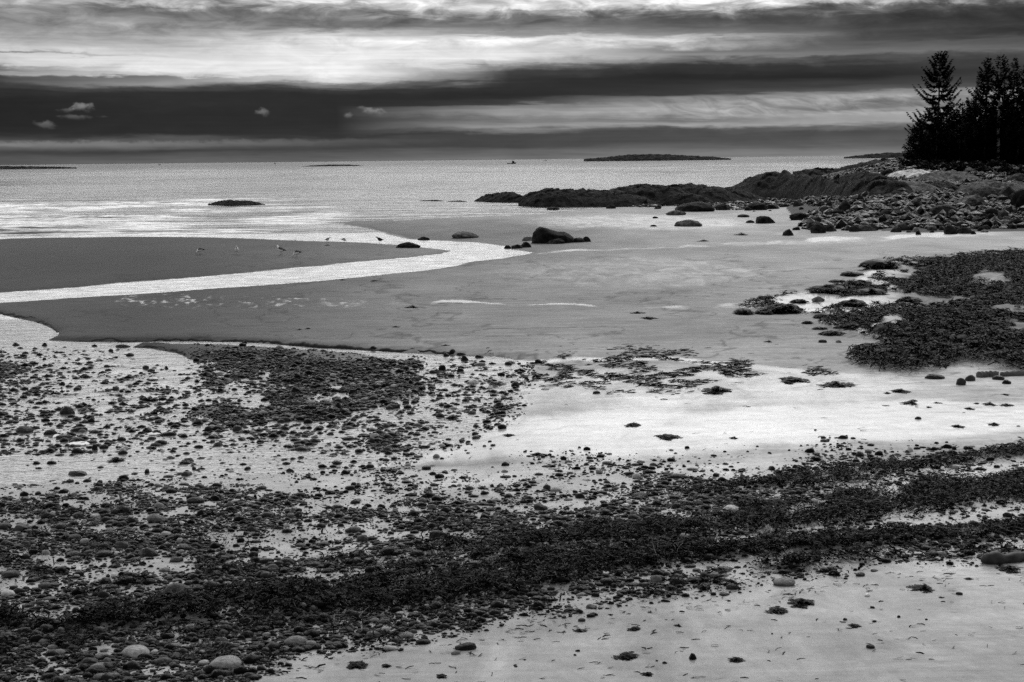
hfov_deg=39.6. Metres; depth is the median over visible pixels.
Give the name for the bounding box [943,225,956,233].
boulder
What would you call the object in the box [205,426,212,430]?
stone
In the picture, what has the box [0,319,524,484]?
stream
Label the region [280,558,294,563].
stone
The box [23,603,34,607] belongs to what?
stone
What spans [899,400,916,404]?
seaweed clump
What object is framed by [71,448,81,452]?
stone
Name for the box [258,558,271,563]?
stone
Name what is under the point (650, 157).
island
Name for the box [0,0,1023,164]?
sky
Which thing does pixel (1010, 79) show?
spruce tree
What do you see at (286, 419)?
stone
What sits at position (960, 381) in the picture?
stone
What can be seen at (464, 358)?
stone
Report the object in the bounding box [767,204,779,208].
boulder
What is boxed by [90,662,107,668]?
stone
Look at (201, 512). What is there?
stone
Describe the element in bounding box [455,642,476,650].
stone
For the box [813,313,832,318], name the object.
boulder
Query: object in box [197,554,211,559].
stone
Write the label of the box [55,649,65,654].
stone
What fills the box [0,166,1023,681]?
ground
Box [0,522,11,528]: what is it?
stone
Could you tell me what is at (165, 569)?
stone
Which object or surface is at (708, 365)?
seaweed scraps
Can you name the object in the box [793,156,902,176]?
rock ledge
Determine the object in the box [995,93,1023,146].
spruce tree
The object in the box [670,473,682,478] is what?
stone
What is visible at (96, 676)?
stone
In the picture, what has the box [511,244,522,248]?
boulder
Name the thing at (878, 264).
boulder
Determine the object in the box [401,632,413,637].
stone
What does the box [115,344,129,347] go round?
stone
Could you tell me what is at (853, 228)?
boulder
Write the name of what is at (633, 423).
seaweed clump
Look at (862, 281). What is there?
boulder
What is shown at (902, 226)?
boulder
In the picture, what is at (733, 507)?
stone
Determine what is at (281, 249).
gull
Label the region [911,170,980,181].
rock ledge
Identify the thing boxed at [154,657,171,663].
stone
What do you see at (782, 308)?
boulder
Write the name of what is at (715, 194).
rock ledge
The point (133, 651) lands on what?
stone
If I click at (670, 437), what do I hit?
seaweed clump
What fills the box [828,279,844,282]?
boulder
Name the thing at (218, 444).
stone
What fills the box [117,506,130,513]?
stone
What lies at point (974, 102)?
spruce tree
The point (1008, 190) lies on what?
boulder
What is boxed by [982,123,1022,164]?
spruce tree
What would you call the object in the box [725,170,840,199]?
rock ledge
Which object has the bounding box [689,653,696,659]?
stone
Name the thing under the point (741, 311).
boulder
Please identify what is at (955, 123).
spruce tree
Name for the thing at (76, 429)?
stone
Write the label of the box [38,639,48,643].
stone
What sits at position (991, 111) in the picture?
spruce tree
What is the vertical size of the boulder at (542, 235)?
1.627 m
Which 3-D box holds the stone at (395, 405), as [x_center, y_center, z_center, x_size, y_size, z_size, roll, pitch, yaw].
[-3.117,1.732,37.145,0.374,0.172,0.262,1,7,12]
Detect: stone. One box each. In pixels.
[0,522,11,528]
[1,570,20,576]
[13,523,31,530]
[16,426,32,432]
[20,497,29,500]
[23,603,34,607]
[29,606,41,610]
[38,582,50,588]
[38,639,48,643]
[43,430,56,434]
[47,644,57,648]
[55,523,66,528]
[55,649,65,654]
[56,434,72,438]
[59,406,74,413]
[66,534,80,538]
[66,551,80,555]
[68,471,86,475]
[69,437,85,442]
[70,427,87,431]
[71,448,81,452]
[80,657,97,662]
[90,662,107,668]
[92,444,97,449]
[92,486,102,490]
[93,673,104,679]
[94,652,106,658]
[95,550,112,556]
[111,509,119,513]
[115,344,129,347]
[115,541,128,547]
[117,437,125,440]
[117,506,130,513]
[122,645,149,657]
[138,548,157,556]
[147,514,167,522]
[150,443,161,445]
[154,440,166,443]
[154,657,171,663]
[159,567,169,571]
[160,431,176,435]
[163,583,187,592]
[170,557,183,561]
[186,497,204,503]
[192,419,203,424]
[196,509,207,515]
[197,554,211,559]
[198,660,208,664]
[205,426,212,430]
[209,655,241,668]
[212,425,224,429]
[214,442,222,445]
[215,637,227,641]
[232,425,241,430]
[257,485,266,489]
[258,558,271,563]
[261,512,273,516]
[280,417,289,421]
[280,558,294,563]
[284,635,307,644]
[292,386,300,391]
[295,446,310,450]
[295,492,305,496]
[295,511,301,516]
[303,419,312,422]
[305,640,316,645]
[321,568,333,572]
[341,368,351,372]
[345,527,360,532]
[348,389,356,393]
[358,383,368,386]
[379,547,394,555]
[386,404,399,408]
[389,637,401,642]
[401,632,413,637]
[410,550,423,555]
[429,530,441,537]
[438,365,445,369]
[451,650,459,654]
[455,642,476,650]
[461,355,468,360]
[465,486,473,489]
[467,379,478,383]
[485,507,496,510]
[497,424,506,428]
[511,381,518,386]
[533,503,547,509]
[543,484,550,488]
[631,492,646,496]
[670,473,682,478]
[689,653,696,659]
[721,505,741,511]
[773,577,794,585]
[855,572,864,576]
[866,644,874,648]
[925,374,944,378]
[956,378,965,384]
[965,375,974,380]
[992,375,1004,379]
[1002,380,1010,383]
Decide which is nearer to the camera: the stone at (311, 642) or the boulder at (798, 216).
the stone at (311, 642)
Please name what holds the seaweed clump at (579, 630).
on the ground
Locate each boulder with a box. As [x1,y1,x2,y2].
[396,242,419,247]
[418,237,429,239]
[452,231,478,238]
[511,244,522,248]
[521,242,530,247]
[522,237,531,240]
[532,227,574,243]
[547,207,558,209]
[547,238,564,243]
[574,237,584,241]
[583,236,590,241]
[606,204,615,208]
[666,210,685,214]
[674,220,701,226]
[675,202,714,211]
[715,204,728,209]
[732,308,753,314]
[747,202,767,209]
[754,308,775,314]
[756,216,774,223]
[766,303,802,313]
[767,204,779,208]
[782,229,793,235]
[789,212,809,219]
[790,299,809,302]
[793,201,803,206]
[801,321,812,323]
[804,284,847,292]
[810,223,825,232]
[811,217,821,221]
[811,296,824,301]
[812,326,826,329]
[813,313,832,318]
[818,330,846,335]
[819,206,828,213]
[825,224,833,231]
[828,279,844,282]
[836,298,869,307]
[838,199,851,210]
[838,323,857,327]
[840,271,863,276]
[849,225,859,231]
[851,279,872,284]
[854,288,886,294]
[857,259,903,268]
[858,225,876,230]
[873,324,889,332]
[878,209,891,215]
[880,169,892,175]
[890,226,901,231]
[896,223,907,229]
[897,296,920,302]
[908,224,917,229]
[927,225,936,229]
[929,204,960,214]
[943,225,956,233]
[955,195,984,205]
[956,334,968,339]
[957,227,971,233]
[985,207,999,215]
[997,185,1014,199]
[1008,173,1023,180]
[1008,218,1023,223]
[1009,188,1023,206]
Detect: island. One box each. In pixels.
[0,166,76,168]
[301,164,359,166]
[584,154,730,160]
[844,152,905,157]
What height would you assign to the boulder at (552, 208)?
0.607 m
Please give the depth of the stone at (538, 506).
24.67 m
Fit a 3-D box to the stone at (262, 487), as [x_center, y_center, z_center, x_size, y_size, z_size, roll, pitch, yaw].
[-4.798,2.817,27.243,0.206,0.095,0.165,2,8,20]
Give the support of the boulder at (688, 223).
on the ground
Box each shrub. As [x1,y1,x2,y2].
[906,159,927,166]
[916,162,939,170]
[943,161,968,170]
[966,160,985,168]
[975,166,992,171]
[985,159,1009,167]
[995,165,1013,172]
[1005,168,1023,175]
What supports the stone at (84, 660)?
on the ground
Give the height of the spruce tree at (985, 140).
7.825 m
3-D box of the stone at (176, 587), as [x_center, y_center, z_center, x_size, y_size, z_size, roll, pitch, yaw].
[-4.606,3.390,19.512,0.328,0.149,0.329,3,8,26]
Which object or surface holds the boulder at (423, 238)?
on the channel
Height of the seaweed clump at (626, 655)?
0.055 m
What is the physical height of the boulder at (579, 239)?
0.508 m
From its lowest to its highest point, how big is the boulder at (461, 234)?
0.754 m
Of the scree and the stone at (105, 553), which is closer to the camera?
the stone at (105, 553)
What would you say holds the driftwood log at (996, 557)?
on the ground
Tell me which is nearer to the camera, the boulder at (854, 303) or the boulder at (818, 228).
the boulder at (854, 303)
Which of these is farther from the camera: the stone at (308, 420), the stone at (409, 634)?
the stone at (308, 420)
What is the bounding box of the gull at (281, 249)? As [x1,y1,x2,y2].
[276,245,286,254]
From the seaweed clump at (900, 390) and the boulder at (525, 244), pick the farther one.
the boulder at (525, 244)
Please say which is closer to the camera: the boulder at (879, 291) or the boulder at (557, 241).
the boulder at (879, 291)
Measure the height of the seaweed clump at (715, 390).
0.165 m
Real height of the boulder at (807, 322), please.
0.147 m
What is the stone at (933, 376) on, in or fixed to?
on the ground
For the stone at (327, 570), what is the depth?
20.42 m
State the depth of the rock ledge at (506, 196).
216.38 m
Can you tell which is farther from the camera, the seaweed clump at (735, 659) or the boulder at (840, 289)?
the boulder at (840, 289)
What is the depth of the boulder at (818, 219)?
128.01 m
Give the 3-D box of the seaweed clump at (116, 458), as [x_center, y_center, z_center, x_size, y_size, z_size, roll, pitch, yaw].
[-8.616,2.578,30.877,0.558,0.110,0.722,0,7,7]
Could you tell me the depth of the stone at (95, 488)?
27.36 m
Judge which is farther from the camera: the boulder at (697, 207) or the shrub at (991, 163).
the shrub at (991, 163)
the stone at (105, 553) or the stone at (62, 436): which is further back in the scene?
the stone at (62, 436)
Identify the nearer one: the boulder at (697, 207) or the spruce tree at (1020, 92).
the boulder at (697, 207)
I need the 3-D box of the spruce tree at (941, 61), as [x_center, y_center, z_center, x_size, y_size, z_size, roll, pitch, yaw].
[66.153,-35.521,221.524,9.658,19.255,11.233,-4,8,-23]
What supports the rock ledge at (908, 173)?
on the ground
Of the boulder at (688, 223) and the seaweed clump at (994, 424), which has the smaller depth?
the seaweed clump at (994, 424)
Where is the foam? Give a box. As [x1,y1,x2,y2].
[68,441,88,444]
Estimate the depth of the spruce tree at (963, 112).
235.06 m
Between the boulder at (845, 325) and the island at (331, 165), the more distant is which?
the island at (331, 165)
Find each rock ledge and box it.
[474,191,521,202]
[518,188,659,206]
[610,183,716,205]
[667,183,767,202]
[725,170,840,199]
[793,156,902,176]
[816,176,915,197]
[832,172,895,182]
[888,169,930,177]
[897,180,939,192]
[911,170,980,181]
[927,181,958,189]
[956,180,1023,192]
[968,187,1001,197]
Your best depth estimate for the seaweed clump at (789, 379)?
39.68 m
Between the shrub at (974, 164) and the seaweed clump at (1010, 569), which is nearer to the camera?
the seaweed clump at (1010, 569)
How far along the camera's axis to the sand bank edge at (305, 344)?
50.02 m
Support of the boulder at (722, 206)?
on the ground
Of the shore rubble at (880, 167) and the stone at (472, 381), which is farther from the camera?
the shore rubble at (880, 167)
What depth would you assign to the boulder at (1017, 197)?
137.82 m
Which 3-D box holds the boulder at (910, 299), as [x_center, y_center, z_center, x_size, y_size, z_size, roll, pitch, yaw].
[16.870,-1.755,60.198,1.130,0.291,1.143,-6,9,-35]
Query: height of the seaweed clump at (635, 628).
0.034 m
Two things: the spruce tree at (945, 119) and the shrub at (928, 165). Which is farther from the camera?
the spruce tree at (945, 119)
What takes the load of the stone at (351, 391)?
on the pebbles
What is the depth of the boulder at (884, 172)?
195.55 m
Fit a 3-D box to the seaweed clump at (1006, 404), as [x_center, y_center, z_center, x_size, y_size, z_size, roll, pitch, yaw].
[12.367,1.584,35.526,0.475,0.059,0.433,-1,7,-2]
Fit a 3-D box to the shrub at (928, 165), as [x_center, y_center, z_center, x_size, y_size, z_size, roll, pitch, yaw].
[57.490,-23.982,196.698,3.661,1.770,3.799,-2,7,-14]
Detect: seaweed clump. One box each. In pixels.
[107,457,125,462]
[346,660,368,669]
[436,673,446,677]
[574,628,587,632]
[612,651,638,660]
[625,422,640,426]
[627,626,640,630]
[640,672,653,676]
[641,316,656,319]
[653,434,682,440]
[701,386,731,394]
[728,656,745,662]
[765,606,787,614]
[778,376,809,383]
[787,598,814,608]
[817,381,857,387]
[848,623,860,627]
[889,388,911,393]
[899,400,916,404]
[906,583,934,592]
[952,424,964,428]
[986,422,999,425]
[994,565,1020,572]
[1000,403,1015,406]
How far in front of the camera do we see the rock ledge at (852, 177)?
182.45 m
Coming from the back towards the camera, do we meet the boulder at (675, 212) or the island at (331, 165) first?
the island at (331, 165)
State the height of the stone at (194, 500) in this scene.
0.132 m
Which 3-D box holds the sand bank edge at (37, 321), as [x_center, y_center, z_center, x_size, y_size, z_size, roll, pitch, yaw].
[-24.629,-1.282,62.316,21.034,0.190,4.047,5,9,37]
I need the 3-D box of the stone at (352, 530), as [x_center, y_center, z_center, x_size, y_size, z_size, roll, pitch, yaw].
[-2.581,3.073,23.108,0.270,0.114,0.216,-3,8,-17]
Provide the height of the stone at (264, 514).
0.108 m
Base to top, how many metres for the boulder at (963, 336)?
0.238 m
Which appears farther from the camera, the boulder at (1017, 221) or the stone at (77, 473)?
the boulder at (1017, 221)
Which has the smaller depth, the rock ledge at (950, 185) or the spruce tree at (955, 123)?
the rock ledge at (950, 185)
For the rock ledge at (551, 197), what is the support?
on the ground
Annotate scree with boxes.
[631,197,806,209]
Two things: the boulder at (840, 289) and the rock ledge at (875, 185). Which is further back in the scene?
the rock ledge at (875, 185)
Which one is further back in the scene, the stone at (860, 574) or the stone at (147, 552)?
the stone at (147, 552)
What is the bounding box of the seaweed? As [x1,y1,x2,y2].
[0,436,1023,663]
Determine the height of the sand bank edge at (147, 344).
0.140 m
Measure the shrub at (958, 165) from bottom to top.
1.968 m
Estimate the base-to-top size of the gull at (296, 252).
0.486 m
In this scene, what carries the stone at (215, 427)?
on the ground
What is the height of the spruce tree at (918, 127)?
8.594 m
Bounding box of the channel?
[0,233,531,319]
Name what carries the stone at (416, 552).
on the ground
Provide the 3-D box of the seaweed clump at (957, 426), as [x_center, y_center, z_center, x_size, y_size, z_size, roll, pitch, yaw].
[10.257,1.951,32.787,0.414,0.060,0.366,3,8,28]
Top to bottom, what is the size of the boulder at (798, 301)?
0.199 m
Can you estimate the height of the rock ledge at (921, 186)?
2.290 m
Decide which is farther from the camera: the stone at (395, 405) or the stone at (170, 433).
the stone at (395, 405)
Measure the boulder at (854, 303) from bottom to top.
0.419 m
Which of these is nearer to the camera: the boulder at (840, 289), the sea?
the boulder at (840, 289)
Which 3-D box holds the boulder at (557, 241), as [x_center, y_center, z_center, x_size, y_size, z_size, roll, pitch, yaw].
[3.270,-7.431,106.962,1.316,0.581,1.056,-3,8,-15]
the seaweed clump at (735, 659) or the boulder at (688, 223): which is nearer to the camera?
the seaweed clump at (735, 659)
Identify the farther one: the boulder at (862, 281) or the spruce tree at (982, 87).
the spruce tree at (982, 87)
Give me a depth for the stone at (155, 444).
32.49 m
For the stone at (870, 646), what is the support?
on the ground
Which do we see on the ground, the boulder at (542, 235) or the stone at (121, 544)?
the stone at (121, 544)
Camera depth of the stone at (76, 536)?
22.72 m
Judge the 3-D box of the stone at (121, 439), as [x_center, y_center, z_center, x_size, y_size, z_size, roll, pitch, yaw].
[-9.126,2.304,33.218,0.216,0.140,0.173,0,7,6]
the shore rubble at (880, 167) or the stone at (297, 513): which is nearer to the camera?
the stone at (297, 513)
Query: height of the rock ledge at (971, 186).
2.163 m
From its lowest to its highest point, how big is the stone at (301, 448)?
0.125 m
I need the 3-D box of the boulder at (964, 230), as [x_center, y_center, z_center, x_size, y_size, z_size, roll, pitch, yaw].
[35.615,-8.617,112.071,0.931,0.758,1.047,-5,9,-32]
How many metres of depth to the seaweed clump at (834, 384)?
38.84 m
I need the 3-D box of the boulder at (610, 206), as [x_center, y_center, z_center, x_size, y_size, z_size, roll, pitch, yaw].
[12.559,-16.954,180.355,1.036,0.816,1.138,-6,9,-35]
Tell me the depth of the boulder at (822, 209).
142.50 m
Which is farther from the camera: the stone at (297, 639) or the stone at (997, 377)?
the stone at (997, 377)
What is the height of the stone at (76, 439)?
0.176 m
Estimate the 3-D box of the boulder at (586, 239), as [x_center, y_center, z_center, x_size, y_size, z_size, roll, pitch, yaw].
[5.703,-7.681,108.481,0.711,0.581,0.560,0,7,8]
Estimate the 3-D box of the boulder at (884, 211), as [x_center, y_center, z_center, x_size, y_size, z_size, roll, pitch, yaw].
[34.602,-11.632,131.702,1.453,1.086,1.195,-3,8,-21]
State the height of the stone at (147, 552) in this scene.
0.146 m
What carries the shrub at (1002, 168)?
on the ground
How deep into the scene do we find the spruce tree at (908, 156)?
211.89 m
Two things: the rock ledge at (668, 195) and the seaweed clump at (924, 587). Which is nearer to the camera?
the seaweed clump at (924, 587)
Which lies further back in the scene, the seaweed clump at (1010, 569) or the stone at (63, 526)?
the stone at (63, 526)
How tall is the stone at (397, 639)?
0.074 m
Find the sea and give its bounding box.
[0,156,894,236]
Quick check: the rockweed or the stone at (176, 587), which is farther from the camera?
the rockweed
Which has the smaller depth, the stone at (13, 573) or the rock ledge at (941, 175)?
the stone at (13, 573)
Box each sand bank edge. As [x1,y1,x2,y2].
[0,312,58,332]
[79,337,453,353]
[133,342,191,358]
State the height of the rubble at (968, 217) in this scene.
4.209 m
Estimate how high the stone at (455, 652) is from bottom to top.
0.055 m
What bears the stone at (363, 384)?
on the pebbles
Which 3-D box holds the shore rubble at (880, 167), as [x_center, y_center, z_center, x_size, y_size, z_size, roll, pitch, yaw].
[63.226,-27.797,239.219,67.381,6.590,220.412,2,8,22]
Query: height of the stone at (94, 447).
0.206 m
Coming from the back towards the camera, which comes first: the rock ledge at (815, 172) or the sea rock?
the rock ledge at (815, 172)
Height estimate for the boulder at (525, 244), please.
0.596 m
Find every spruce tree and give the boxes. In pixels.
[897,117,939,165]
[898,136,925,165]
[902,107,952,153]
[904,50,968,160]
[941,111,970,160]
[942,106,955,158]
[955,100,966,123]
[961,57,1006,131]
[966,88,984,132]
[966,123,1012,163]
[967,54,1022,159]
[976,103,1006,154]
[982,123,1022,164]
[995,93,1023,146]
[1000,65,1023,163]
[1001,58,1023,126]
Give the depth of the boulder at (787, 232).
112.98 m
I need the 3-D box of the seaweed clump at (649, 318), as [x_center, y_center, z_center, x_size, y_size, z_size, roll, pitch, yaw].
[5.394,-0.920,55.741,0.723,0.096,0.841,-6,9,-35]
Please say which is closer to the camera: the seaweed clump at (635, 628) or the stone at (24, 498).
the seaweed clump at (635, 628)
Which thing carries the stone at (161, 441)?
on the ground
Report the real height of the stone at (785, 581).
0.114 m
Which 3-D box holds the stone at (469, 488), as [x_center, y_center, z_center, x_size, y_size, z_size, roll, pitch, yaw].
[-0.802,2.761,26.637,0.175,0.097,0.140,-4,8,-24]
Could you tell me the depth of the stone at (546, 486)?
26.60 m
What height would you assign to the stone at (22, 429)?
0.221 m
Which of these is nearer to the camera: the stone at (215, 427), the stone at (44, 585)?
the stone at (44, 585)
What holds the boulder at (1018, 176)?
on the ground
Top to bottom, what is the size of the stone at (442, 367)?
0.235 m
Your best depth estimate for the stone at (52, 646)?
16.79 m
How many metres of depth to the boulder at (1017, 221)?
121.07 m
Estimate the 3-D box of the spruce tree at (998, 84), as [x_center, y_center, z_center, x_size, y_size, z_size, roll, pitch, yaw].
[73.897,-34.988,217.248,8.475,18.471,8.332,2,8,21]
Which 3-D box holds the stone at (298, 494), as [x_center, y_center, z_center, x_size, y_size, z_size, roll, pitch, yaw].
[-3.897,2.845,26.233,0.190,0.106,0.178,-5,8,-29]
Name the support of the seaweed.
on the ground
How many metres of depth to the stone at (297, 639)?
16.85 m
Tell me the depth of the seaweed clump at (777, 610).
18.14 m
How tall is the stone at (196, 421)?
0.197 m
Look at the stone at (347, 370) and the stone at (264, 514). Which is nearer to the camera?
the stone at (264, 514)
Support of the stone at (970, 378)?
on the ground
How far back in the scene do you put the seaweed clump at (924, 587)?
19.12 m
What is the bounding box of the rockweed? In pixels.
[735,246,1023,373]
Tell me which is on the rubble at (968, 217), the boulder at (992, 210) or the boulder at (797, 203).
the boulder at (992, 210)
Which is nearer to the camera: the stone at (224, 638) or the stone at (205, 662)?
the stone at (205, 662)
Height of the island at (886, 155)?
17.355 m
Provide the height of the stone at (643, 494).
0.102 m
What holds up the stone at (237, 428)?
on the ground
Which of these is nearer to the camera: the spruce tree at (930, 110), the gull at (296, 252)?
the gull at (296, 252)
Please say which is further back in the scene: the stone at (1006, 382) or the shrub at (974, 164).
the shrub at (974, 164)
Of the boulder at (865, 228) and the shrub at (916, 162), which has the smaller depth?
the boulder at (865, 228)
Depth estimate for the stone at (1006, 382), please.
38.79 m
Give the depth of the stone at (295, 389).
39.31 m
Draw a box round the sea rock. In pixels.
[208,200,264,205]
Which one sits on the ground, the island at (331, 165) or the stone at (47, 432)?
the stone at (47, 432)
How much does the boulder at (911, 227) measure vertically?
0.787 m
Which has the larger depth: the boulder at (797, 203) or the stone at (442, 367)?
the boulder at (797, 203)
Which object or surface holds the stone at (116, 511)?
on the ground
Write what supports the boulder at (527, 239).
on the channel
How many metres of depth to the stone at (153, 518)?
23.95 m
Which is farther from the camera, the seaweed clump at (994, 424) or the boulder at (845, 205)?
the boulder at (845, 205)
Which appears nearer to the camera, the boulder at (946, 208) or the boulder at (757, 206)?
the boulder at (946, 208)
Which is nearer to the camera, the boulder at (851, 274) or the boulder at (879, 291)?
the boulder at (879, 291)
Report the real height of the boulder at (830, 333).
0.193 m
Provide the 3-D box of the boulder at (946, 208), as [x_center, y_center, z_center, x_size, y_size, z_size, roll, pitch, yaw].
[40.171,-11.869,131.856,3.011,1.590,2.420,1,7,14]
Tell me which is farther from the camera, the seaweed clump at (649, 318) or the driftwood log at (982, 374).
the seaweed clump at (649, 318)
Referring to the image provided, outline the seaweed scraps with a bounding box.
[4,343,1023,681]
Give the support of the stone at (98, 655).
on the ground
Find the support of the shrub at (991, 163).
on the ground
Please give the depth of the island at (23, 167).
2092.65 m
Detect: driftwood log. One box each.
[976,370,998,377]
[981,550,1023,564]
[1000,370,1023,376]
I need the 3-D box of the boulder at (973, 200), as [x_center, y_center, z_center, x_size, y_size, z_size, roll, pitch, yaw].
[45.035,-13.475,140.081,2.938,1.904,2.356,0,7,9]
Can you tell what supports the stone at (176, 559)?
on the ground
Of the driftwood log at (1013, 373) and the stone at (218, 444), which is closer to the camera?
the stone at (218, 444)
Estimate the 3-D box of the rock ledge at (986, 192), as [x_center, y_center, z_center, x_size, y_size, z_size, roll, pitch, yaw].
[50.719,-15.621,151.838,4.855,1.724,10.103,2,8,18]
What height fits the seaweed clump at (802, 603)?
0.074 m
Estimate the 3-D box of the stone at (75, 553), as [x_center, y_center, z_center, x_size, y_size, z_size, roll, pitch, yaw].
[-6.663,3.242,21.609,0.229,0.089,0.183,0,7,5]
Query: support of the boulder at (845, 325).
on the ground
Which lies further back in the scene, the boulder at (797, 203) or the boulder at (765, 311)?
the boulder at (797, 203)
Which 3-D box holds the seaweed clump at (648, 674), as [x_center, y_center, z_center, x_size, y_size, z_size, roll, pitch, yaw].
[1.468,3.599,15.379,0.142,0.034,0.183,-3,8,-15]
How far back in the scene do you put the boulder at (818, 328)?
51.41 m
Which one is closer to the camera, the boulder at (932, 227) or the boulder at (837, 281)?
the boulder at (837, 281)
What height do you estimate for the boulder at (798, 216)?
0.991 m
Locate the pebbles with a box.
[0,343,1023,681]
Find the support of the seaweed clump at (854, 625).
on the ground
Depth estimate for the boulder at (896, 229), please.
114.75 m
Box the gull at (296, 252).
[293,250,300,256]
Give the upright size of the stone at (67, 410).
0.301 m
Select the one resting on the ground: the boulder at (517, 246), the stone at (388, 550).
the stone at (388, 550)
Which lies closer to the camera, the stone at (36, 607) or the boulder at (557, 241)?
the stone at (36, 607)
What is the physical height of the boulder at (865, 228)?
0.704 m
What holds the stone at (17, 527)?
on the ground
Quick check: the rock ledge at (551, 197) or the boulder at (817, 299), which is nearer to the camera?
the boulder at (817, 299)
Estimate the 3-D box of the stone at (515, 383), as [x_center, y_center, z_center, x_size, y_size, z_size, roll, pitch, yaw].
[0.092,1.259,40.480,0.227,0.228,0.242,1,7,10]
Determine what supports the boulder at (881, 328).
on the ground
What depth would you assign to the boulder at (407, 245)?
104.13 m
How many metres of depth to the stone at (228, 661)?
15.84 m
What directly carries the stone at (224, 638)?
on the ground
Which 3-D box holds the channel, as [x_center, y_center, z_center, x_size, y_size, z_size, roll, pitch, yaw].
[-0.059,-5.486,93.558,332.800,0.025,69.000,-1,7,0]
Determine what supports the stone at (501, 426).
on the ground
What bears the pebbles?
on the ground
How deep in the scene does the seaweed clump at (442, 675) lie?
15.40 m
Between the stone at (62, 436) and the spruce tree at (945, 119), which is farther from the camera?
the spruce tree at (945, 119)
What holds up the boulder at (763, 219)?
on the ground
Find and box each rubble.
[770,157,1023,218]
[797,174,1023,230]
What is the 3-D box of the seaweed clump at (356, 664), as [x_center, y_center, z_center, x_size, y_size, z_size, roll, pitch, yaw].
[-1.735,3.609,15.862,0.280,0.040,0.326,-2,7,-12]

